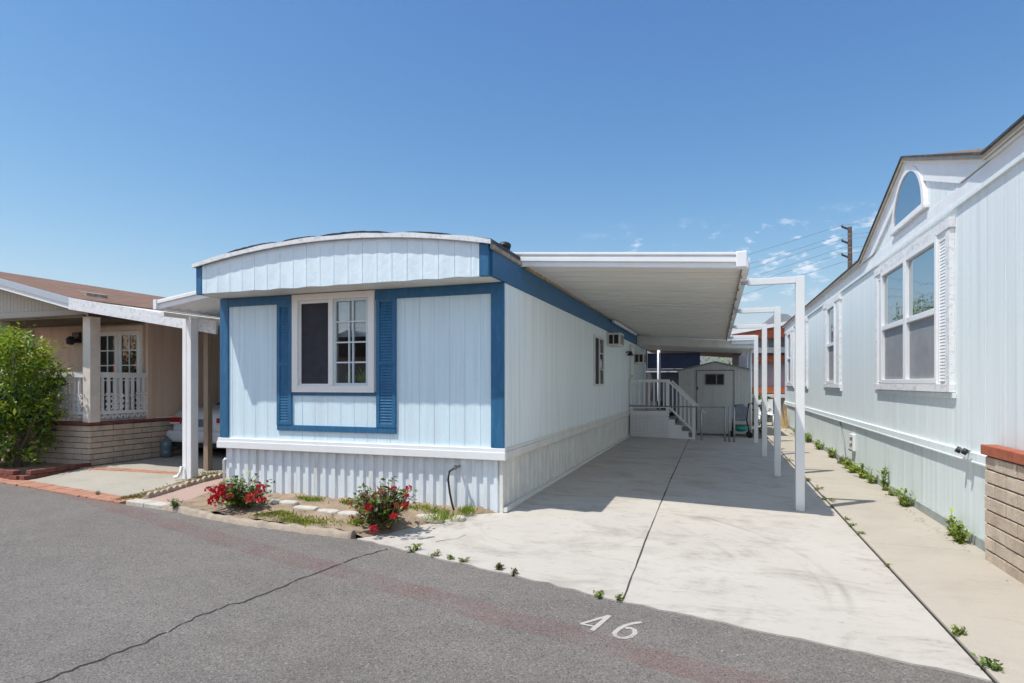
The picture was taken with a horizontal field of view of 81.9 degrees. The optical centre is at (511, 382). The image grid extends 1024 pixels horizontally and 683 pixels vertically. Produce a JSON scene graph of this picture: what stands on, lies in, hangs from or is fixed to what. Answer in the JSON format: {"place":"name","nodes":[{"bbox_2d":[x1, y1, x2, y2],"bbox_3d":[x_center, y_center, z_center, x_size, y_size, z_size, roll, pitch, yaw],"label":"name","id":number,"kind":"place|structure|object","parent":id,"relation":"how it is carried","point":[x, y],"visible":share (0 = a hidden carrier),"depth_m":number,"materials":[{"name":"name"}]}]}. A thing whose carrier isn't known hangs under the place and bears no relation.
{"place":"outdoors","nodes":[
{"label":"outdoors","id":0,"kind":"place"},
{"bbox_2d":[29,449,225,495],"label":"neighbour driveway","id":1,"kind":"structure","parent":0,"point":[121,483],"depth_m":9.67,"materials":[{"name":"concrete"}]},
{"bbox_2d":[80,466,181,474],"bbox_3d":[-6.448,1.545,10.095,2.392,0.110,0.200,0,0,19],"label":"brick crossing band","id":2,"kind":"object","parent":1,"relation":"on","point":[127,469],"visible":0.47,"depth_m":10.11,"materials":[{"name":"brick"}]},
{"bbox_2d":[160,436,172,457],"bbox_3d":[-6.990,1.288,11.935,0.220,0.420,0.220,0,0,19],"label":"water jug","id":3,"kind":"object","parent":1,"relation":"on","point":[166,445],"visible":1,"depth_m":11.85,"materials":[{"name":"blue plastic"}]},
{"bbox_2d":[167,400,225,450],"bbox_3d":[-5.572,0.800,14.005,1.720,1.400,4.700,0,0,19],"label":"parked car","id":4,"kind":"object","parent":1,"relation":"on","point":[174,435],"visible":0.16,"depth_m":11.93,"materials":[{"name":"silver metal"}]},
{"bbox_2d":[203,333,211,470],"bbox_3d":[-5.216,0.340,10.123,0.100,2.380,0.100,0,0,19],"label":"wooden post","id":5,"kind":"object","parent":1,"relation":"on","point":[207,401],"visible":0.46,"depth_m":10.08,"materials":[{"name":"brown wood"}]},
{"bbox_2d":[145,477,225,502],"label":"pinkish path","id":6,"kind":"structure","parent":0,"point":[190,492],"depth_m":8.31,"materials":[{"name":"pink concrete"}]},
{"bbox_2d":[295,494,477,527],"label":"grass","id":7,"kind":"structure","parent":0,"point":[446,515],"depth_m":6.82,"materials":[{"name":"green plant"}]},
{"bbox_2d":[29,417,761,538],"bbox_3d":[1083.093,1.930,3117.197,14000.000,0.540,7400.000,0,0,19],"label":"ground","id":8,"kind":"structure","parent":0,"point":[703,434],"depth_m":18.31,"materials":[{"name":"grey concrete"}]},
{"bbox_2d":[0,272,219,465],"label":"porch house","id":9,"kind":"structure","parent":8,"relation":"on","point":[122,352],"depth_m":11.51,"materials":[{"name":"brown wood"}]},
{"bbox_2d":[12,330,33,363],"bbox_3d":[-10.845,-0.725,12.968,0.900,0.850,0.060,0,0,19],"label":"window","id":10,"kind":"structure","parent":9,"relation":"in","point":[32,332],"depth_m":12.84,"materials":[{"name":"white paint"}]},
{"bbox_2d":[100,325,143,420],"bbox_3d":[-7.997,-0.180,11.978,1.390,1.960,0.059,0,0,19],"label":"french door","id":11,"kind":"structure","parent":9,"relation":"in","point":[121,347],"depth_m":11.93,"materials":[{"name":"white paint"}]},
{"bbox_2d":[126,498,170,509],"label":"path edge slab","id":12,"kind":"structure","parent":8,"relation":"on","point":[152,504],"depth_m":7.65,"materials":[{"name":"white concrete"}]},
{"bbox_2d":[146,489,166,498],"bbox_3d":[-4.940,1.570,8.206,0.050,0.150,0.300,0,0,19],"label":"scalloped edging","id":13,"kind":"object","parent":8,"relation":"on","point":[155,493],"visible":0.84,"depth_m":8.17,"materials":[{"name":"beige concrete"}]},
{"bbox_2d":[125,473,218,498],"bbox_3d":[-4.611,1.590,9.750,0.390,0.245,3.607,0,0,19],"label":"planting strip","id":14,"kind":"object","parent":8,"relation":"on","point":[172,485],"visible":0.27,"depth_m":8.67,"materials":[{"name":"brick"}]},
{"bbox_2d":[109,470,225,503],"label":"grass","id":15,"kind":"structure","parent":14,"relation":"on","point":[144,493],"depth_m":8.48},
{"bbox_2d":[166,484,185,492],"bbox_3d":[-4.840,1.549,8.495,0.050,0.150,0.300,0,0,19],"label":"scalloped edging","id":16,"kind":"object","parent":14,"relation":"on","point":[169,489],"visible":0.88,"depth_m":8.46,"materials":[{"name":"beige concrete"}]},
{"bbox_2d":[184,479,202,486],"bbox_3d":[-4.739,1.518,8.784,0.050,0.150,0.300,0,0,19],"label":"scalloped edging","id":17,"kind":"object","parent":14,"relation":"on","point":[191,483],"visible":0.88,"depth_m":8.75,"materials":[{"name":"beige concrete"}]},
{"bbox_2d":[201,474,218,481],"bbox_3d":[-4.639,1.491,9.073,0.050,0.150,0.300,0,0,19],"label":"scalloped edging","id":18,"kind":"object","parent":14,"relation":"on","point":[209,477],"visible":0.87,"depth_m":9.04,"materials":[{"name":"beige concrete"}]},
{"bbox_2d":[178,488,499,536],"bbox_3d":[-2.168,1.550,7.015,4.500,0.171,1.290,0,0,19],"label":"garden bed","id":19,"kind":"object","parent":8,"relation":"on","point":[410,519],"visible":0.48,"depth_m":7.01,"materials":[{"name":"soil"}]},
{"bbox_2d":[204,470,274,509],"bbox_3d":[-3.312,1.327,7.133,0.804,0.468,0.860,0,0,-11],"label":"flowering bush","id":20,"kind":"object","parent":19,"relation":"on","point":[243,497],"visible":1,"depth_m":7.12,"materials":[{"name":"red plant"}]},
{"bbox_2d":[260,499,281,503],"bbox_3d":[-3.029,1.514,7.423,0.292,0.088,0.136,0,0,19],"label":"edging stone","id":21,"kind":"object","parent":19,"relation":"on","point":[273,501],"visible":0.33,"depth_m":7.38,"materials":[{"name":"grey stone"}]},
{"bbox_2d":[279,500,298,505],"bbox_3d":[-2.743,1.501,7.272,0.253,0.093,0.137,0,0,19],"label":"edging stone","id":22,"kind":"object","parent":19,"relation":"on","point":[289,502],"visible":0.56,"depth_m":7.22,"materials":[{"name":"grey stone"}]},
{"bbox_2d":[245,509,349,526],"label":"grass","id":23,"kind":"structure","parent":19,"relation":"on","point":[300,520],"depth_m":6.67,"materials":[{"name":"green plant"}]},
{"bbox_2d":[293,505,318,510],"bbox_3d":[-2.480,1.530,7.115,0.331,0.087,0.138,0,0,19],"label":"edging stone","id":24,"kind":"object","parent":19,"relation":"on","point":[306,507],"visible":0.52,"depth_m":7.06,"materials":[{"name":"grey stone"}]},
{"bbox_2d":[317,508,339,513],"bbox_3d":[-2.147,1.524,6.914,0.292,0.080,0.133,0,0,19],"label":"edging stone","id":25,"kind":"object","parent":19,"relation":"on","point":[328,511],"visible":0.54,"depth_m":6.87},
{"bbox_2d":[337,511,359,516],"bbox_3d":[-1.862,1.517,6.761,0.272,0.083,0.162,0,0,19],"label":"edging stone","id":26,"kind":"object","parent":19,"relation":"on","point":[348,513],"visible":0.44,"depth_m":6.71,"materials":[{"name":"grey stone"}]},
{"bbox_2d":[347,476,417,533],"bbox_3d":[-1.369,1.269,6.274,0.881,0.580,0.597,0,0,19],"label":"flowering bush","id":27,"kind":"object","parent":19,"relation":"on","point":[382,510],"visible":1,"depth_m":6.20,"materials":[{"name":"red plant"}]},
{"bbox_2d":[416,514,443,523],"bbox_3d":[-0.923,1.529,6.660,0.331,0.079,0.141,0,0,19],"label":"edging stone","id":28,"kind":"object","parent":19,"relation":"on","point":[421,517],"visible":0.62,"depth_m":6.60,"materials":[{"name":"beige stone"}]},
{"bbox_2d":[448,515,465,521],"bbox_3d":[-0.618,1.553,6.686,0.194,0.092,0.154,0,0,19],"label":"edging stone","id":29,"kind":"object","parent":19,"relation":"on","point":[462,518],"visible":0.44,"depth_m":6.62,"materials":[{"name":"grey stone"}]},
{"bbox_2d":[192,231,645,512],"bbox_3d":[0.310,-0.082,14.255,4.468,3.444,15.165,0,0,19],"label":"mobile home","id":30,"kind":"object","parent":8,"relation":"on","point":[498,374],"visible":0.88,"depth_m":7.56,"materials":[{"name":"white metal"}]},
{"bbox_2d":[153,291,219,478],"bbox_3d":[-2.880,0.078,13.927,1.353,2.885,11.580,0,0,19],"label":"side awning","id":31,"kind":"object","parent":30,"relation":"attached to","point":[192,302],"visible":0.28,"depth_m":9.21,"materials":[{"name":"white metal"}]},
{"bbox_2d":[292,290,374,392],"bbox_3d":[-2.318,-0.525,7.694,1.260,1.294,0.117,0,0,19],"label":"window","id":32,"kind":"structure","parent":30,"relation":"in","point":[318,319],"depth_m":7.69,"materials":[{"name":"white plastic"}]},
{"bbox_2d":[343,367,365,382],"bbox_3d":[-1.980,-0.108,7.623,0.500,0.215,0.057,0,0,19],"label":"potted plant","id":33,"kind":"object","parent":30,"relation":"in","point":[362,379],"visible":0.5,"depth_m":7.62,"materials":[{"name":"green plant"}]},
{"bbox_2d":[447,463,460,510],"bbox_3d":[-0.686,1.229,7.036,0.130,0.568,0.157,0,0,19],"label":"garden hose","id":34,"kind":"object","parent":30,"relation":"hanging from","point":[455,466],"visible":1,"depth_m":6.98,"materials":[{"name":"black plastic"}]},
{"bbox_2d":[593,334,603,385],"bbox_3d":[1.833,-0.455,12.411,0.034,1.050,1.050,0,0,19],"label":"window","id":35,"kind":"structure","parent":30,"relation":"in","point":[598,342],"depth_m":12.36,"materials":[{"name":"beige paint"}]},
{"bbox_2d":[607,332,623,346],"bbox_3d":[2.392,-0.990,13.606,0.304,0.300,0.586,0,0,19],"label":"window air conditioner","id":36,"kind":"object","parent":30,"relation":"attached to","point":[615,339],"depth_m":13.34,"materials":[{"name":"beige paint"}]},
{"bbox_2d":[630,344,635,404],"bbox_3d":[3.551,-0.170,17.319,0.059,1.860,1.010,0,0,19],"label":"door","id":37,"kind":"structure","parent":30,"relation":"in","point":[632,348],"depth_m":17.51,"materials":[{"name":"white"}]},
{"bbox_2d":[635,353,645,363],"bbox_3d":[3.902,-0.740,17.951,0.304,0.320,0.586,0,0,19],"label":"window air conditioner","id":38,"kind":"object","parent":30,"relation":"attached to","point":[640,358],"depth_m":17.68,"materials":[{"name":"beige paint"}]},
{"bbox_2d":[646,350,676,400],"bbox_3d":[5.572,0.100,21.544,1.803,3.000,0.316,0,0,0],"label":"white metal post","id":39,"kind":"object","parent":8,"relation":"on","point":[658,352],"visible":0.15,"depth_m":21.42,"materials":[{"name":"metal"}]},
{"bbox_2d":[647,369,678,422],"bbox_3d":[5.020,0.520,24.351,7.500,2.160,0.100,0,0,19],"label":"board fence","id":40,"kind":"object","parent":8,"relation":"on","point":[673,376],"depth_m":23.88,"materials":[{"name":"white wood"}]},
{"bbox_2d":[657,401,673,416],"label":"storage bins","id":41,"kind":"object","parent":8,"relation":"on","point":[671,414],"visible":0.22,"depth_m":21.09,"materials":[{"name":"black plastic"}]},
{"bbox_2d":[646,349,741,408],"bbox_3d":[7.558,0.040,24.952,3.900,3.120,4.900,0,0,19],"label":"carport","id":42,"kind":"object","parent":8,"relation":"on","point":[676,359],"visible":0.43,"depth_m":23.26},
{"bbox_2d":[637,335,753,432],"bbox_3d":[5.919,0.070,18.984,3.380,3.060,3.050,0,0,19],"label":"patio cover","id":43,"kind":"object","parent":8,"relation":"on","point":[685,344],"visible":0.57,"depth_m":17.84,"materials":[{"name":"white metal"}]},
{"bbox_2d":[677,361,753,433],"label":"garden shed","id":44,"kind":"structure","parent":8,"relation":"on","point":[716,384],"depth_m":18.90,"materials":[{"name":"grey metal"}]},
{"bbox_2d":[705,374,723,384],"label":"window","id":45,"kind":"structure","parent":44,"relation":"in","point":[710,379],"depth_m":18.88,"materials":[{"name":"black glass"}]},
{"bbox_2d":[696,370,734,430],"bbox_3d":[6.507,0.565,18.896,1.170,1.970,0.030,0,0,19],"label":"door","id":46,"kind":"structure","parent":44,"relation":"in","point":[706,395],"depth_m":18.90,"materials":[{"name":"grey metal"}]},
{"bbox_2d":[700,356,731,363],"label":"bushy tree","id":47,"kind":"object","parent":8,"relation":"on","point":[716,359],"visible":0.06,"depth_m":41.60,"materials":[{"name":"green plant"}]},
{"bbox_2d":[752,388,771,428],"bbox_3d":[8.630,0.915,20.386,0.967,1.579,0.725,0,0,-43],"label":"garden bush","id":48,"kind":"object","parent":8,"relation":"on","point":[760,404],"visible":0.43,"depth_m":20.37,"materials":[{"name":"green plant"}]},
{"bbox_2d":[743,222,868,294],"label":"utility pole","id":49,"kind":"object","parent":8,"relation":"on","point":[849,247],"visible":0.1,"depth_m":39.73,"materials":[{"name":"brown wood"}]},
{"bbox_2d":[0,483,993,682],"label":"road","id":50,"kind":"structure","parent":0,"point":[378,617],"depth_m":3.97,"materials":[{"name":"grey asphalt"}]},
{"bbox_2d":[0,460,71,474],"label":"planter soil","id":51,"kind":"structure","parent":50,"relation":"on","point":[30,466],"depth_m":10.58,"materials":[{"name":"brown soil"}]},
{"bbox_2d":[0,316,73,467],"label":"leafy shrub","id":52,"kind":"object","parent":51,"relation":"on","point":[20,410],"visible":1,"depth_m":10.32,"materials":[{"name":"green plant"}]},
{"bbox_2d":[0,463,90,479],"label":"brick planter","id":53,"kind":"object","parent":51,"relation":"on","point":[8,473],"visible":0.83,"depth_m":9.80,"materials":[{"name":"red brick"}]},
{"bbox_2d":[0,478,138,503],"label":"brick ribbon","id":54,"kind":"object","parent":50,"relation":"on","point":[77,492],"visible":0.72,"depth_m":8.67,"materials":[{"name":"brick"}]},
{"bbox_2d":[36,549,386,682],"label":"road crack","id":55,"kind":"object","parent":50,"relation":"on","point":[187,621],"visible":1,"depth_m":3.86,"materials":[{"name":"black asphalt"}]},
{"bbox_2d":[162,504,355,538],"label":"garden curb","id":56,"kind":"structure","parent":50,"relation":"on","point":[315,530],"depth_m":6.55,"materials":[{"name":"concrete"}]},
{"bbox_2d":[167,498,182,507],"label":"weed clump","id":57,"kind":"object","parent":56,"relation":"on","point":[174,503],"visible":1,"depth_m":7.36,"materials":[{"name":"green plant"}]},
{"bbox_2d":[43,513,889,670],"bbox_3d":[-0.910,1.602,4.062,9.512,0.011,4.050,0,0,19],"label":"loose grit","id":58,"kind":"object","parent":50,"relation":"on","point":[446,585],"visible":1,"depth_m":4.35,"materials":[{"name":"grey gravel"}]},
{"bbox_2d":[580,615,641,638],"bbox_3d":[0.647,1.600,3.889,0.388,0.001,0.335,0,0,28],"label":"painted number","id":59,"kind":"object","parent":50,"relation":"on","point":[614,632],"visible":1,"depth_m":3.88,"materials":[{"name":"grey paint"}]},
{"bbox_2d":[0,0,1023,330],"label":"sky","id":60,"kind":"structure","parent":0,"point":[142,142],"materials":[{"name":"blue"}]},
{"bbox_2d":[357,435,991,681],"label":"driveway","id":61,"kind":"structure","parent":0,"point":[735,538],"depth_m":5.64,"materials":[{"name":"concrete"}]},
{"bbox_2d":[404,543,421,552],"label":"weed clump","id":62,"kind":"object","parent":61,"relation":"on","point":[413,547],"visible":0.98,"depth_m":5.61,"materials":[{"name":"green plant"}]},
{"bbox_2d":[428,549,441,555],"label":"weed clump","id":63,"kind":"object","parent":61,"relation":"on","point":[437,552],"visible":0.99,"depth_m":5.45,"materials":[{"name":"green plant"}]},
{"bbox_2d":[458,557,469,561],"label":"weed clump","id":64,"kind":"object","parent":61,"relation":"on","point":[463,560],"visible":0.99,"depth_m":5.26,"materials":[{"name":"green plant"}]},
{"bbox_2d":[494,562,503,570],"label":"weed clump","id":65,"kind":"object","parent":61,"relation":"on","point":[499,566],"visible":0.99,"depth_m":5.03,"materials":[{"name":"brown plant"}]},
{"bbox_2d":[509,567,518,576],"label":"weed clump","id":66,"kind":"object","parent":61,"relation":"on","point":[514,570],"visible":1,"depth_m":4.92,"materials":[{"name":"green plant"}]},
{"bbox_2d":[593,590,603,597],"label":"weed clump","id":67,"kind":"object","parent":61,"relation":"on","point":[599,593],"visible":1,"depth_m":4.41,"materials":[{"name":"green plant"}]},
{"bbox_2d":[615,592,622,601],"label":"weed clump","id":68,"kind":"object","parent":61,"relation":"on","point":[619,598],"visible":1,"depth_m":4.33,"materials":[{"name":"green plant"}]},
{"bbox_2d":[623,440,688,598],"bbox_3d":[3.043,1.565,10.889,0.034,0.052,13.830,0,0,19],"label":"driveway joint","id":69,"kind":"object","parent":61,"relation":"on","point":[648,533],"visible":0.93,"depth_m":5.79,"materials":[{"name":"grey concrete"}]},
{"bbox_2d":[513,251,804,510],"bbox_3d":[3.618,-0.025,12.720,3.565,3.258,12.395,0,0,19],"label":"carport awning","id":70,"kind":"object","parent":61,"relation":"on","point":[693,295],"visible":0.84,"depth_m":8.48,"materials":[{"name":"white metal"}]},
{"bbox_2d":[629,379,705,439],"bbox_3d":[4.531,0.725,17.042,2.063,1.650,1.430,0,0,19],"label":"porch landing","id":71,"kind":"object","parent":61,"relation":"on","point":[649,422],"visible":0.91,"depth_m":16.48,"materials":[{"name":"white wood"}]},
{"bbox_2d":[629,405,734,441],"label":"chain link gate","id":72,"kind":"structure","parent":61,"relation":"on","point":[701,422],"depth_m":15.82,"materials":[{"name":"grey metal"}]},
{"bbox_2d":[730,403,753,437],"bbox_3d":[6.771,1.083,17.432,0.677,1.033,0.464,0,0,19],"label":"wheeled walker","id":73,"kind":"object","parent":61,"relation":"on","point":[741,412],"visible":0.78,"depth_m":17.27,"materials":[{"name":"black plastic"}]},
{"bbox_2d":[647,314,791,368],"bbox_3d":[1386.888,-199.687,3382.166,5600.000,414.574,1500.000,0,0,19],"label":"mountains","id":74,"kind":"structure","parent":0,"point":[785,317],"depth_m":2919.32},
{"bbox_2d":[729,321,786,421],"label":"house","id":75,"kind":"structure","parent":0,"point":[770,355],"depth_m":23.74,"materials":[{"name":"white paint"}]},
{"bbox_2d":[769,339,782,346],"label":"window","id":76,"kind":"structure","parent":75,"relation":"in","point":[771,341],"depth_m":23.81,"materials":[{"name":"grey glass"}]},
{"bbox_2d":[752,422,996,682],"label":"joint","id":77,"kind":"object","parent":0,"point":[955,639],"depth_m":4.25,"materials":[{"name":"grey concrete"}]},
{"bbox_2d":[805,433,811,442],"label":"weed clump","id":78,"kind":"object","parent":77,"relation":"on","point":[807,437],"visible":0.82,"depth_m":15.64,"materials":[{"name":"green plant"}]},
{"bbox_2d":[758,422,1023,682],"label":"sidewalk","id":79,"kind":"structure","parent":0,"point":[947,581],"depth_m":5.12,"materials":[{"name":"concrete"}]},
{"bbox_2d":[758,399,773,426],"bbox_3d":[9.305,1.100,21.602,0.502,1.000,0.522,0,0,19],"label":"white patio chair","id":80,"kind":"object","parent":79,"relation":"on","point":[770,404],"visible":0.64,"depth_m":21.76,"materials":[{"name":"paint"}]},
{"bbox_2d":[773,395,788,427],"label":"leaning planks","id":81,"kind":"object","parent":79,"relation":"on","point":[784,423],"visible":0.62,"depth_m":20.49,"materials":[{"name":"beige wood"}]},
{"bbox_2d":[813,439,823,449],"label":"weed clump","id":82,"kind":"object","parent":79,"relation":"on","point":[817,445],"visible":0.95,"depth_m":14.01,"materials":[{"name":"green plant"}]},
{"bbox_2d":[822,495,833,502],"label":"weed clump","id":83,"kind":"object","parent":79,"relation":"on","point":[824,498],"visible":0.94,"depth_m":8.00,"materials":[{"name":"green plant"}]},
{"bbox_2d":[826,447,836,457],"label":"weed clump","id":84,"kind":"object","parent":79,"relation":"on","point":[831,452],"visible":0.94,"depth_m":12.44,"materials":[{"name":"green plant"}]},
{"bbox_2d":[835,454,844,463],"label":"weed clump","id":85,"kind":"object","parent":79,"relation":"on","point":[842,460],"visible":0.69,"depth_m":11.52,"materials":[{"name":"green plant"}]},
{"bbox_2d":[836,456,851,468],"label":"weed clump","id":86,"kind":"object","parent":79,"relation":"on","point":[848,463],"visible":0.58,"depth_m":10.86,"materials":[{"name":"green plant"}]},
{"bbox_2d":[843,460,859,472],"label":"weed clump","id":87,"kind":"object","parent":79,"relation":"on","point":[852,465],"visible":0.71,"depth_m":10.35,"materials":[{"name":"green plant"}]},
{"bbox_2d":[850,463,869,478],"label":"weed clump","id":88,"kind":"object","parent":79,"relation":"on","point":[862,471],"visible":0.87,"depth_m":9.76,"materials":[{"name":"green plant"}]},
{"bbox_2d":[863,469,877,483],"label":"weed clump","id":89,"kind":"object","parent":79,"relation":"on","point":[869,478],"visible":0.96,"depth_m":9.25,"materials":[{"name":"green plant"}]},
{"bbox_2d":[878,467,888,490],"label":"weed clump","id":90,"kind":"object","parent":79,"relation":"on","point":[883,480],"visible":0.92,"depth_m":8.63,"materials":[{"name":"green plant"}]},
{"bbox_2d":[885,485,896,495],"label":"weed clump","id":91,"kind":"object","parent":79,"relation":"on","point":[890,493],"visible":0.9,"depth_m":8.27,"materials":[{"name":"green plant"}]},
{"bbox_2d":[893,488,915,506],"bbox_3d":[5.044,1.468,7.585,0.279,0.258,0.373,0,0,19],"label":"weed clump","id":92,"kind":"object","parent":79,"relation":"on","point":[902,499],"visible":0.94,"depth_m":7.55,"materials":[{"name":"green plant"}]},
{"bbox_2d":[945,508,963,535],"bbox_3d":[4.554,1.455,6.082,0.192,0.316,0.178,0,0,2],"label":"weed clump","id":93,"kind":"object","parent":79,"relation":"on","point":[953,523],"visible":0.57,"depth_m":6.09,"materials":[{"name":"green plant"}]},
{"bbox_2d":[950,624,966,635],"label":"weed clump","id":94,"kind":"object","parent":79,"relation":"on","point":[957,631],"visible":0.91,"depth_m":3.70,"materials":[{"name":"green plant"}]},
{"bbox_2d":[946,525,974,544],"bbox_3d":[4.412,1.501,5.842,0.193,0.193,0.328,0,0,0],"label":"weed clump","id":95,"kind":"object","parent":79,"relation":"on","point":[958,537],"visible":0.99,"depth_m":5.81,"materials":[{"name":"green plant"}]},
{"bbox_2d":[971,652,1002,670],"bbox_3d":[2.649,1.565,3.275,0.119,0.094,0.175,0,0,-4],"label":"weed clump","id":96,"kind":"object","parent":79,"relation":"on","point":[989,663],"visible":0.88,"depth_m":3.27,"materials":[{"name":"green plant"}]},
{"bbox_2d":[981,444,1023,583],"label":"brick wall","id":97,"kind":"structure","parent":79,"relation":"on","point":[1004,511],"depth_m":4.91,"materials":[{"name":"beige brick"}]},
{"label":"side yard","id":98,"kind":"structure","parent":0,"visible":0},
{"bbox_2d":[782,114,1023,551],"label":"side gabled house","id":99,"kind":"structure","parent":98,"relation":"on","point":[914,345],"depth_m":6.87,"materials":[{"name":"paint"}]},
{"bbox_2d":[785,327,793,387],"bbox_3d":[9.505,-0.830,20.199,0.062,1.980,2.100,0,0,19],"label":"window","id":100,"kind":"structure","parent":99,"relation":"in","point":[789,383],"depth_m":19.72,"materials":[{"name":"white wood"}]},
{"bbox_2d":[805,317,807,388],"bbox_3d":[8.471,-0.830,17.224,0.062,1.980,2.000,0,0,19],"label":"window","id":101,"kind":"structure","parent":99,"relation":"in","point":[806,318],"depth_m":16.33,"materials":[{"name":"white wood"}]},
{"bbox_2d":[823,294,841,390],"bbox_3d":[6.937,-0.820,12.808,0.062,1.960,1.950,0,0,19],"label":"window","id":102,"kind":"structure","parent":99,"relation":"in","point":[832,310],"depth_m":12.55,"materials":[{"name":"white wood"}]},
{"bbox_2d":[839,421,845,462],"bbox_3d":[6.583,1.159,11.738,0.028,0.791,0.711,0,0,21],"label":"loose cable","id":103,"kind":"object","parent":99,"relation":"hanging from","point":[843,440],"visible":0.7,"depth_m":11.61,"materials":[{"name":"grey metal"}]},
{"bbox_2d":[848,433,855,450],"bbox_3d":[6.252,1.093,10.849,0.069,0.305,0.300,0,0,19],"label":"outlet box","id":104,"kind":"object","parent":99,"relation":"attached to","point":[852,442],"visible":1,"depth_m":10.74,"materials":[{"name":"white paint"}]},
{"bbox_2d":[890,166,928,235],"bbox_3d":[5.174,-2.440,7.709,0.065,0.700,1.480,0,0,19],"label":"arched window","id":105,"kind":"structure","parent":99,"relation":"in","point":[911,197],"depth_m":7.63,"materials":[{"name":"white paint"}]},
{"bbox_2d":[874,216,956,397],"bbox_3d":[5.173,-0.800,7.730,0.062,1.920,3.220,0,0,19],"label":"window","id":106,"kind":"structure","parent":99,"relation":"in","point":[915,288],"depth_m":7.28,"materials":[{"name":"white wood"}]},
{"bbox_2d":[955,446,970,454],"bbox_3d":[4.465,0.670,5.827,0.114,0.076,0.210,0,0,19],"label":"hose splitter","id":107,"kind":"object","parent":99,"relation":"attached to","point":[963,451],"visible":1,"depth_m":5.80,"materials":[{"name":"grey metal"}]}
]}

